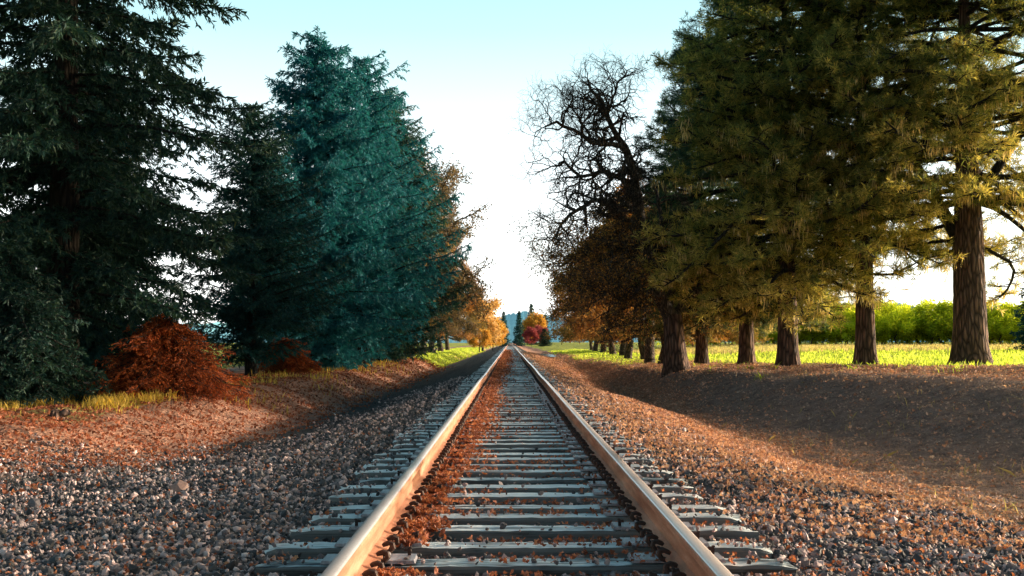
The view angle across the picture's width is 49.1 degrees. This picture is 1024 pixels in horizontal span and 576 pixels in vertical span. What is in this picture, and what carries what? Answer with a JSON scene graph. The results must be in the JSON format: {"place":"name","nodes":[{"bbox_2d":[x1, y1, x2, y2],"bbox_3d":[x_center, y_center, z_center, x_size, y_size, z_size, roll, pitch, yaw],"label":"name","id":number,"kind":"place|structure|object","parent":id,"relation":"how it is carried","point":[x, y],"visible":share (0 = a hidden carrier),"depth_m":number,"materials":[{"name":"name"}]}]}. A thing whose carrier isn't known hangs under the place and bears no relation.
{"place":"outdoors","nodes":[
{"label":"outdoors","id":0,"kind":"place"},
{"bbox_2d":[214,359,413,416],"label":"dry grass","id":1,"kind":"structure","parent":0,"point":[313,378],"depth_m":36.70,"materials":[{"name":"brown plant"}]},
{"bbox_2d":[407,347,485,367],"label":"verge grass","id":2,"kind":"structure","parent":0,"point":[433,356],"depth_m":109.92,"materials":[{"name":"green plant"}]},
{"bbox_2d":[182,311,728,342],"bbox_3d":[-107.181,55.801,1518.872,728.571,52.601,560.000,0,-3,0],"label":"hills","id":3,"kind":"structure","parent":0,"point":[511,320],"depth_m":1380.10,"materials":[{"name":"green plant"}]},
{"bbox_2d":[0,373,1023,575],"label":"ballast gravel","id":4,"kind":"structure","parent":0,"point":[188,564],"depth_m":7.68,"materials":[{"name":"grey gravel"}]},
{"bbox_2d":[0,342,1023,574],"bbox_3d":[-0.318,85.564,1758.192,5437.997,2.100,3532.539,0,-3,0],"label":"ground","id":5,"kind":"structure","parent":0,"point":[468,366],"depth_m":22.48,"materials":[{"name":"brown soil"}]},
{"bbox_2d":[0,12,102,269],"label":"spruce tree","id":6,"kind":"object","parent":5,"relation":"on","point":[13,202],"visible":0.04,"depth_m":28.56,"materials":[{"name":"green plant"}]},
{"bbox_2d":[0,237,111,407],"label":"spruce sapling","id":7,"kind":"object","parent":5,"relation":"on","point":[31,357],"visible":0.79,"depth_m":21.24,"materials":[{"name":"green plant"}]},
{"bbox_2d":[47,408,70,420],"bbox_3d":[-7.064,2.000,17.430,0.322,0.262,0.252,2,-3,-33],"label":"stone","id":8,"kind":"object","parent":5,"relation":"on","point":[62,414],"visible":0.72,"depth_m":17.39,"materials":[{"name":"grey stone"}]},
{"bbox_2d":[0,389,191,415],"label":"grass tufts","id":9,"kind":"object","parent":5,"relation":"on","point":[123,399],"visible":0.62,"depth_m":20.62,"materials":[{"name":"plant"}]},
{"bbox_2d":[2,41,211,378],"bbox_3d":[-14.143,-2.638,38.381,7.784,12.083,7.224,1,-3,-23],"label":"fir tree","id":10,"kind":"object","parent":5,"relation":"on","point":[120,151],"visible":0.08,"depth_m":37.58,"materials":[{"name":"green plant"}]},
{"bbox_2d":[0,0,288,395],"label":"spruce tree","id":11,"kind":"object","parent":5,"relation":"on","point":[44,128],"visible":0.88,"depth_m":24.14,"materials":[{"name":"green plant"}]},
{"bbox_2d":[76,313,256,408],"bbox_3d":[-7.268,2.046,23.583,4.194,3.072,5.502,-1,-3,15],"label":"weeping shrub","id":12,"kind":"object","parent":5,"relation":"on","point":[152,369],"visible":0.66,"depth_m":23.13,"materials":[{"name":"red plant"}]},
{"bbox_2d":[170,480,188,493],"bbox_3d":[-2.863,1.724,9.652,0.163,0.136,0.086,1,-3,-16],"label":"stone","id":13,"kind":"object","parent":5,"relation":"on","point":[178,485],"visible":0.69,"depth_m":9.63,"materials":[{"name":"beige stone"}]},
{"bbox_2d":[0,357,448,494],"bbox_3d":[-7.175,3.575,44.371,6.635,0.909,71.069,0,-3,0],"label":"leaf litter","id":14,"kind":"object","parent":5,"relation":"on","point":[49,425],"visible":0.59,"depth_m":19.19,"materials":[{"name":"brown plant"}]},
{"bbox_2d":[166,98,357,375],"bbox_3d":[-8.717,-1.606,37.682,7.250,9.741,6.436,-2,-3,37],"label":"fir tree","id":15,"kind":"object","parent":5,"relation":"on","point":[254,314],"visible":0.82,"depth_m":37.23,"materials":[{"name":"green plant"}]},
{"bbox_2d":[202,151,339,371],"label":"fir tree","id":16,"kind":"object","parent":5,"relation":"on","point":[279,333],"visible":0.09,"depth_m":43.32,"materials":[{"name":"green plant"}]},
{"bbox_2d":[257,337,324,373],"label":"weeping shrub","id":17,"kind":"object","parent":5,"relation":"on","point":[292,363],"visible":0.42,"depth_m":41.46,"materials":[{"name":"red plant"}]},
{"bbox_2d":[209,25,427,370],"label":"fir tree","id":18,"kind":"object","parent":5,"relation":"on","point":[322,96],"visible":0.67,"depth_m":46.93,"materials":[{"name":"green plant"}]},
{"bbox_2d":[303,49,473,363],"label":"fir tree","id":19,"kind":"object","parent":5,"relation":"on","point":[378,115],"visible":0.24,"depth_m":55.91,"materials":[{"name":"green plant"}]},
{"bbox_2d":[326,88,472,363],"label":"fir tree","id":20,"kind":"object","parent":5,"relation":"on","point":[404,351],"visible":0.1,"depth_m":62.48,"materials":[{"name":"green plant"}]},
{"bbox_2d":[391,124,474,350],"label":"fir tree","id":21,"kind":"object","parent":5,"relation":"on","point":[445,303],"visible":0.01,"depth_m":74.11,"materials":[{"name":"green plant"}]},
{"bbox_2d":[419,166,462,328],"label":"oak tree","id":22,"kind":"object","parent":5,"relation":"on","point":[446,225],"depth_m":88.64,"materials":[{"name":"orange plant"}]},
{"bbox_2d":[394,137,496,358],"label":"oak tree","id":23,"kind":"object","parent":5,"relation":"on","point":[452,174],"visible":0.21,"depth_m":71.50,"materials":[{"name":"orange plant"}]},
{"bbox_2d":[375,349,521,575],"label":"leaf drift","id":24,"kind":"object","parent":5,"relation":"on","point":[419,520],"visible":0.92,"depth_m":9.28,"materials":[{"name":"brown plant"}]},
{"bbox_2d":[420,204,483,351],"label":"oak tree","id":25,"kind":"object","parent":5,"relation":"on","point":[469,327],"visible":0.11,"depth_m":102.92,"materials":[{"name":"orange plant"}]},
{"bbox_2d":[426,233,480,352],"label":"oak tree","id":26,"kind":"object","parent":5,"relation":"on","point":[467,268],"visible":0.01,"depth_m":115.83,"materials":[{"name":"orange plant"}]},
{"bbox_2d":[435,277,488,351],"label":"oak tree","id":27,"kind":"object","parent":5,"relation":"on","point":[470,308],"visible":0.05,"depth_m":131.69,"materials":[{"name":"orange plant"}]},
{"bbox_2d":[436,297,488,349],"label":"oak tree","id":28,"kind":"object","parent":5,"relation":"on","point":[447,347],"visible":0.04,"depth_m":149.05,"materials":[{"name":"orange plant"}]},
{"bbox_2d":[467,322,494,351],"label":"autumn tree","id":29,"kind":"object","parent":5,"relation":"on","point":[486,340],"visible":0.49,"depth_m":179.31,"materials":[{"name":"orange plant"}]},
{"bbox_2d":[462,293,506,350],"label":"autumn tree","id":30,"kind":"object","parent":5,"relation":"on","point":[493,329],"visible":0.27,"depth_m":197.21,"materials":[{"name":"orange plant"}]},
{"bbox_2d":[478,314,508,349],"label":"autumn tree","id":31,"kind":"object","parent":5,"relation":"on","point":[504,330],"visible":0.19,"depth_m":224.55,"materials":[{"name":"orange plant"}]},
{"bbox_2d":[498,311,511,346],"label":"fir tree","id":32,"kind":"object","parent":5,"relation":"on","point":[505,322],"visible":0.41,"depth_m":329.47,"materials":[{"name":"green plant"}]},
{"bbox_2d":[394,430,624,439],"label":"railway tie","id":33,"kind":"object","parent":5,"relation":"on","point":[508,437],"visible":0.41,"depth_m":12.72,"materials":[{"name":"grey wood"}]},
{"bbox_2d":[405,421,613,430],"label":"railway tie","id":34,"kind":"object","parent":5,"relation":"on","point":[516,428],"visible":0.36,"depth_m":14.14,"materials":[{"name":"grey wood"}]},
{"bbox_2d":[425,408,593,416],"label":"railway tie","id":35,"kind":"object","parent":5,"relation":"on","point":[549,411],"visible":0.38,"depth_m":17.09,"materials":[{"name":"grey wood"}]},
{"bbox_2d":[374,446,645,458],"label":"railway tie","id":36,"kind":"object","parent":5,"relation":"on","point":[527,455],"visible":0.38,"depth_m":10.73,"materials":[{"name":"grey wood"}]},
{"bbox_2d":[432,401,587,406],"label":"railway tie","id":37,"kind":"object","parent":5,"relation":"on","point":[508,405],"visible":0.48,"depth_m":19.07,"materials":[{"name":"grey wood"}]},
{"bbox_2d":[363,457,657,469],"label":"railway tie","id":38,"kind":"object","parent":5,"relation":"on","point":[380,466],"visible":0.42,"depth_m":9.79,"materials":[{"name":"grey wood"}]},
{"bbox_2d":[398,427,622,435],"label":"railway tie","id":39,"kind":"object","parent":5,"relation":"on","point":[532,433],"visible":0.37,"depth_m":13.17,"materials":[{"name":"grey wood"}]},
{"bbox_2d":[428,406,593,412],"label":"railway tie","id":40,"kind":"object","parent":5,"relation":"on","point":[444,410],"visible":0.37,"depth_m":17.60,"materials":[{"name":"grey wood"}]},
{"bbox_2d":[449,390,573,394],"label":"railway tie","id":41,"kind":"object","parent":5,"relation":"on","point":[514,393],"visible":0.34,"depth_m":23.42,"materials":[{"name":"grey wood"}]},
{"bbox_2d":[512,345,733,575],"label":"rail","id":42,"kind":"object","parent":41,"relation":"on","point":[685,550],"visible":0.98,"depth_m":6.58,"materials":[{"name":"metal"}]},
{"bbox_2d":[393,434,630,446],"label":"railway tie","id":43,"kind":"object","parent":5,"relation":"on","point":[507,440],"visible":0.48,"depth_m":12.24,"materials":[{"name":"grey wood"}]},
{"bbox_2d":[416,414,607,423],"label":"railway tie","id":44,"kind":"object","parent":5,"relation":"on","point":[506,420],"visible":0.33,"depth_m":15.60,"materials":[{"name":"grey wood"}]},
{"bbox_2d":[405,424,618,432],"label":"railway tie","id":45,"kind":"object","parent":5,"relation":"on","point":[497,431],"visible":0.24,"depth_m":13.70,"materials":[{"name":"grey wood"}]},
{"bbox_2d":[0,405,1023,575],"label":"scattered leaves","id":46,"kind":"object","parent":5,"relation":"on","point":[327,512],"visible":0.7,"depth_m":6.86,"materials":[{"name":"brown plant"}]},
{"bbox_2d":[352,462,672,480],"bbox_3d":[0.013,1.580,9.363,2.681,0.233,0.204,0,-3,0],"label":"railway tie","id":47,"kind":"object","parent":5,"relation":"on","point":[497,473],"visible":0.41,"depth_m":9.27,"materials":[{"name":"grey wood"}]},
{"bbox_2d":[432,404,593,410],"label":"railway tie","id":48,"kind":"object","parent":5,"relation":"on","point":[521,409],"visible":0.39,"depth_m":18.09,"materials":[{"name":"grey wood"}]},
{"bbox_2d":[371,451,655,465],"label":"railway tie","id":49,"kind":"object","parent":5,"relation":"on","point":[528,460],"visible":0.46,"depth_m":10.28,"materials":[{"name":"grey wood"}]},
{"bbox_2d":[413,418,613,426],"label":"railway tie","id":50,"kind":"object","parent":5,"relation":"on","point":[524,424],"visible":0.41,"depth_m":14.66,"materials":[{"name":"grey wood"}]},
{"bbox_2d":[443,397,587,403],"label":"railway tie","id":51,"kind":"object","parent":5,"relation":"on","point":[523,400],"visible":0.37,"depth_m":20.48,"materials":[{"name":"grey wood"}]},
{"bbox_2d":[419,416,611,423],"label":"railway tie","id":52,"kind":"object","parent":5,"relation":"on","point":[554,420],"visible":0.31,"depth_m":15.19,"materials":[{"name":"grey wood"}]},
{"bbox_2d":[329,484,702,506],"bbox_3d":[0.026,1.515,7.940,2.651,0.236,0.209,0,-3,0],"label":"railway tie","id":53,"kind":"object","parent":5,"relation":"on","point":[502,497],"visible":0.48,"depth_m":7.85,"materials":[{"name":"grey wood"}]},
{"bbox_2d":[428,410,604,416],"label":"railway tie","id":54,"kind":"object","parent":5,"relation":"on","point":[518,415],"visible":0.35,"depth_m":16.59,"materials":[{"name":"grey wood"}]},
{"bbox_2d":[338,476,696,493],"bbox_3d":[0.038,1.533,8.381,2.681,0.233,0.204,0,-3,0],"label":"railway tie","id":55,"kind":"object","parent":5,"relation":"on","point":[595,483],"visible":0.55,"depth_m":8.29,"materials":[{"name":"grey wood"}]},
{"bbox_2d":[264,531,772,559],"bbox_3d":[0.035,1.414,5.939,2.695,0.232,0.194,0,-3,-1],"label":"railway tie","id":56,"kind":"object","parent":5,"relation":"on","point":[316,549],"visible":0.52,"depth_m":5.86,"materials":[{"name":"grey wood"}]},
{"bbox_2d":[512,311,524,345],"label":"fir tree","id":57,"kind":"object","parent":5,"relation":"on","point":[518,339],"visible":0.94,"depth_m":359.41,"materials":[{"name":"green plant"}]},
{"bbox_2d":[389,441,650,454],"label":"railway tie","id":58,"kind":"object","parent":5,"relation":"on","point":[516,450],"visible":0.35,"depth_m":11.23,"materials":[{"name":"grey wood"}]},
{"bbox_2d":[320,345,507,575],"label":"rail","id":59,"kind":"object","parent":58,"relation":"on","point":[369,544],"visible":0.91,"depth_m":6.57,"materials":[{"name":"metal"}]},
{"bbox_2d":[393,437,646,448],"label":"railway tie","id":60,"kind":"object","parent":5,"relation":"on","point":[508,445],"visible":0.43,"depth_m":11.72,"materials":[{"name":"grey wood"}]},
{"bbox_2d":[359,469,687,484],"bbox_3d":[0.088,1.563,8.889,2.605,0.238,0.185,0,-3,-1],"label":"railway tie","id":61,"kind":"object","parent":5,"relation":"on","point":[487,480],"visible":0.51,"depth_m":8.81,"materials":[{"name":"grey wood"}]},
{"bbox_2d":[308,567,738,575],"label":"railway tie","id":62,"kind":"object","parent":5,"relation":"on","point":[651,573],"visible":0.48,"depth_m":5.05,"materials":[{"name":"grey wood"}]},
{"bbox_2d":[290,516,758,542],"bbox_3d":[0.072,1.435,6.453,2.695,0.229,0.194,0,-3,0],"label":"railway tie","id":63,"kind":"object","parent":5,"relation":"on","point":[496,532],"visible":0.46,"depth_m":6.37,"materials":[{"name":"grey wood"}]},
{"bbox_2d":[309,503,741,525],"bbox_3d":[0.082,1.466,6.968,2.695,0.234,0.194,0,-3,0],"label":"railway tie","id":64,"kind":"object","parent":5,"relation":"on","point":[514,519],"visible":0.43,"depth_m":6.88,"materials":[{"name":"grey wood"}]},
{"bbox_2d":[255,545,796,575],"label":"railway tie","id":65,"kind":"object","parent":5,"relation":"on","point":[452,567],"visible":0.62,"depth_m":5.42,"materials":[{"name":"grey wood"}]},
{"bbox_2d":[326,494,725,513],"bbox_3d":[0.108,1.499,7.437,2.659,0.242,0.188,0,-3,0],"label":"railway tie","id":66,"kind":"object","parent":5,"relation":"on","point":[532,509],"visible":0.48,"depth_m":7.37,"materials":[{"name":"grey wood"}]},
{"bbox_2d":[395,350,663,575],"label":"leaf litter","id":67,"kind":"object","parent":5,"relation":"on","point":[538,541],"visible":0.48,"depth_m":7.01,"materials":[{"name":"brown plant"}]},
{"bbox_2d":[522,326,539,345],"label":"autumn tree","id":68,"kind":"object","parent":5,"relation":"on","point":[529,333],"visible":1,"depth_m":299.35,"materials":[{"name":"red plant"}]},
{"bbox_2d":[521,311,546,344],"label":"autumn tree","id":69,"kind":"object","parent":5,"relation":"on","point":[534,320],"visible":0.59,"depth_m":369.05,"materials":[{"name":"orange plant"}]},
{"bbox_2d":[535,329,551,346],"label":"fir tree","id":70,"kind":"object","parent":5,"relation":"on","point":[542,342],"visible":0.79,"depth_m":269.50,"materials":[{"name":"green plant"}]},
{"bbox_2d":[542,232,635,355],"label":"oak tree","id":71,"kind":"object","parent":5,"relation":"on","point":[622,349],"visible":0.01,"depth_m":78.88,"materials":[{"name":"brown plant"}]},
{"bbox_2d":[544,245,637,353],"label":"oak tree","id":72,"kind":"object","parent":5,"relation":"on","point":[557,317],"visible":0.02,"depth_m":90.08,"materials":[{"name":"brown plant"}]},
{"bbox_2d":[538,189,659,359],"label":"oak tree","id":73,"kind":"object","parent":5,"relation":"on","point":[565,333],"visible":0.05,"depth_m":60.60,"materials":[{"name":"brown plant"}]},
{"bbox_2d":[551,226,693,358],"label":"oak tree","id":74,"kind":"object","parent":5,"relation":"on","point":[628,352],"visible":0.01,"depth_m":68.73,"materials":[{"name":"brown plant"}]},
{"bbox_2d":[503,46,774,377],"bbox_3d":[4.850,-2.682,37.207,10.269,11.858,8.137,0,-3,0],"label":"bare oak","id":75,"kind":"object","parent":5,"relation":"on","point":[623,296],"visible":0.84,"depth_m":36.45,"materials":[{"name":"brown plant"}]},
{"bbox_2d":[546,178,736,362],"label":"oak tree","id":76,"kind":"object","parent":5,"relation":"on","point":[648,350],"visible":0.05,"depth_m":53.46,"materials":[{"name":"orange plant"}]},
{"bbox_2d":[572,186,772,364],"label":"oak tree","id":77,"kind":"object","parent":5,"relation":"on","point":[733,337],"visible":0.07,"depth_m":46.09,"materials":[{"name":"brown plant"}]},
{"bbox_2d":[603,26,777,364],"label":"pine tree","id":78,"kind":"object","parent":5,"relation":"on","point":[701,350],"visible":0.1,"depth_m":44.21,"materials":[{"name":"green plant"}]},
{"bbox_2d":[621,0,851,364],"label":"pine tree","id":79,"kind":"object","parent":5,"relation":"on","point":[746,351],"visible":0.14,"depth_m":39.32,"materials":[{"name":"green plant"}]},
{"bbox_2d":[520,351,1023,552],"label":"leaf litter","id":80,"kind":"object","parent":5,"relation":"on","point":[727,443],"visible":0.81,"depth_m":12.73,"materials":[{"name":"beige plant"}]},
{"bbox_2d":[566,355,1023,521],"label":"matted leaf litter","id":81,"kind":"object","parent":5,"relation":"on","point":[996,480],"visible":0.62,"depth_m":21.80,"materials":[{"name":"brown plant"}]},
{"bbox_2d":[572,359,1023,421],"bbox_3d":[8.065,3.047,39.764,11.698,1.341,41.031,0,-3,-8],"label":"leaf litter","id":82,"kind":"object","parent":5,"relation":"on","point":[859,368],"visible":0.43,"depth_m":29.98,"materials":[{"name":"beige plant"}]},
{"bbox_2d":[631,0,967,365],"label":"pine tree","id":83,"kind":"object","parent":5,"relation":"on","point":[791,293],"visible":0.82,"depth_m":33.46,"materials":[{"name":"green plant"}]},
{"bbox_2d":[777,311,840,344],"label":"orchard bush","id":84,"kind":"object","parent":5,"relation":"on","point":[817,334],"visible":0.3,"depth_m":110.84,"materials":[{"name":"green plant"}]},
{"bbox_2d":[598,344,1023,367],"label":"field grass","id":85,"kind":"structure","parent":5,"relation":"on","point":[926,358],"depth_m":58.42,"materials":[{"name":"green plant"}]},
{"bbox_2d":[616,343,1020,354],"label":"seed heads","id":86,"kind":"object","parent":5,"relation":"on","point":[805,346],"visible":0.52,"depth_m":86.59,"materials":[{"name":"yellow plant"}]},
{"bbox_2d":[661,360,989,380],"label":"weeds","id":87,"kind":"object","parent":5,"relation":"on","point":[760,377],"visible":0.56,"depth_m":29.78,"materials":[{"name":"green plant"}]},
{"bbox_2d":[801,317,849,343],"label":"orchard bush","id":88,"kind":"object","parent":5,"relation":"on","point":[829,333],"visible":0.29,"depth_m":109.94,"materials":[{"name":"green plant"}]},
{"bbox_2d":[819,300,854,344],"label":"orchard bush","id":89,"kind":"object","parent":5,"relation":"on","point":[850,338],"visible":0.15,"depth_m":111.35,"materials":[{"name":"green plant"}]},
{"bbox_2d":[672,362,1023,513],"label":"dead stalks","id":90,"kind":"object","parent":5,"relation":"on","point":[1008,471],"visible":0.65,"depth_m":18.99,"materials":[{"name":"brown plant"}]},
{"bbox_2d":[820,307,876,344],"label":"orchard bush","id":91,"kind":"object","parent":5,"relation":"on","point":[848,313],"visible":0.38,"depth_m":109.79,"materials":[{"name":"green plant"}]},
{"bbox_2d":[697,0,1023,365],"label":"pine tree","id":92,"kind":"object","parent":5,"relation":"on","point":[865,348],"visible":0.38,"depth_m":32.95,"materials":[{"name":"green plant"}]},
{"bbox_2d":[845,308,894,343],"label":"orchard bush","id":93,"kind":"object","parent":5,"relation":"on","point":[878,326],"visible":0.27,"depth_m":109.52,"materials":[{"name":"green plant"}]},
{"bbox_2d":[752,0,1023,365],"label":"pine tree","id":94,"kind":"object","parent":5,"relation":"on","point":[969,139],"visible":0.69,"depth_m":32.49,"materials":[{"name":"green plant"}]},
{"bbox_2d":[875,299,901,343],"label":"orchard bush","id":95,"kind":"object","parent":5,"relation":"on","point":[894,305],"visible":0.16,"depth_m":111.91,"materials":[{"name":"green plant"}]},
{"bbox_2d":[875,302,920,343],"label":"orchard bush","id":96,"kind":"object","parent":5,"relation":"on","point":[892,322],"visible":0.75,"depth_m":109.23,"materials":[{"name":"green plant"}]},
{"bbox_2d":[887,303,924,343],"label":"orchard bush","id":97,"kind":"object","parent":5,"relation":"on","point":[907,335],"visible":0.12,"depth_m":110.85,"materials":[{"name":"green plant"}]},
{"bbox_2d":[893,308,940,343],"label":"orchard bush","id":98,"kind":"object","parent":5,"relation":"on","point":[920,334],"visible":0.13,"depth_m":110.82,"materials":[{"name":"green plant"}]},
{"bbox_2d":[901,297,952,343],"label":"orchard bush","id":99,"kind":"object","parent":5,"relation":"on","point":[935,307],"visible":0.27,"depth_m":110.61,"materials":[{"name":"green plant"}]},
{"bbox_2d":[908,303,952,343],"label":"orchard bush","id":100,"kind":"object","parent":5,"relation":"on","point":[944,324],"visible":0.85,"depth_m":108.57,"materials":[{"name":"green plant"}]},
{"bbox_2d":[987,304,1016,343],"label":"orchard bush","id":101,"kind":"object","parent":5,"relation":"on","point":[992,314],"visible":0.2,"depth_m":108.82,"materials":[{"name":"green plant"}]},
{"bbox_2d":[987,309,1022,343],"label":"orchard bush","id":102,"kind":"object","parent":5,"relation":"on","point":[1006,330],"visible":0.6,"depth_m":107.60,"materials":[{"name":"green plant"}]},
{"bbox_2d":[990,298,1023,343],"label":"orchard bush","id":103,"kind":"object","parent":5,"relation":"on","point":[1008,307],"visible":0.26,"depth_m":110.04,"materials":[{"name":"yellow plant"}]},
{"bbox_2d":[1009,277,1023,350],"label":"fir tree","id":104,"kind":"object","parent":5,"relation":"on","point":[1018,334],"visible":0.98,"depth_m":75.34,"materials":[{"name":"green plant"}]},
{"bbox_2d":[0,0,1023,323],"label":"sky","id":105,"kind":"structure","parent":0,"point":[471,61],"materials":[{"name":"white"}]},
{"bbox_2d":[547,349,692,365],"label":"verge grass","id":106,"kind":"structure","parent":0,"point":[586,353],"depth_m":85.96,"materials":[{"name":"green plant"}]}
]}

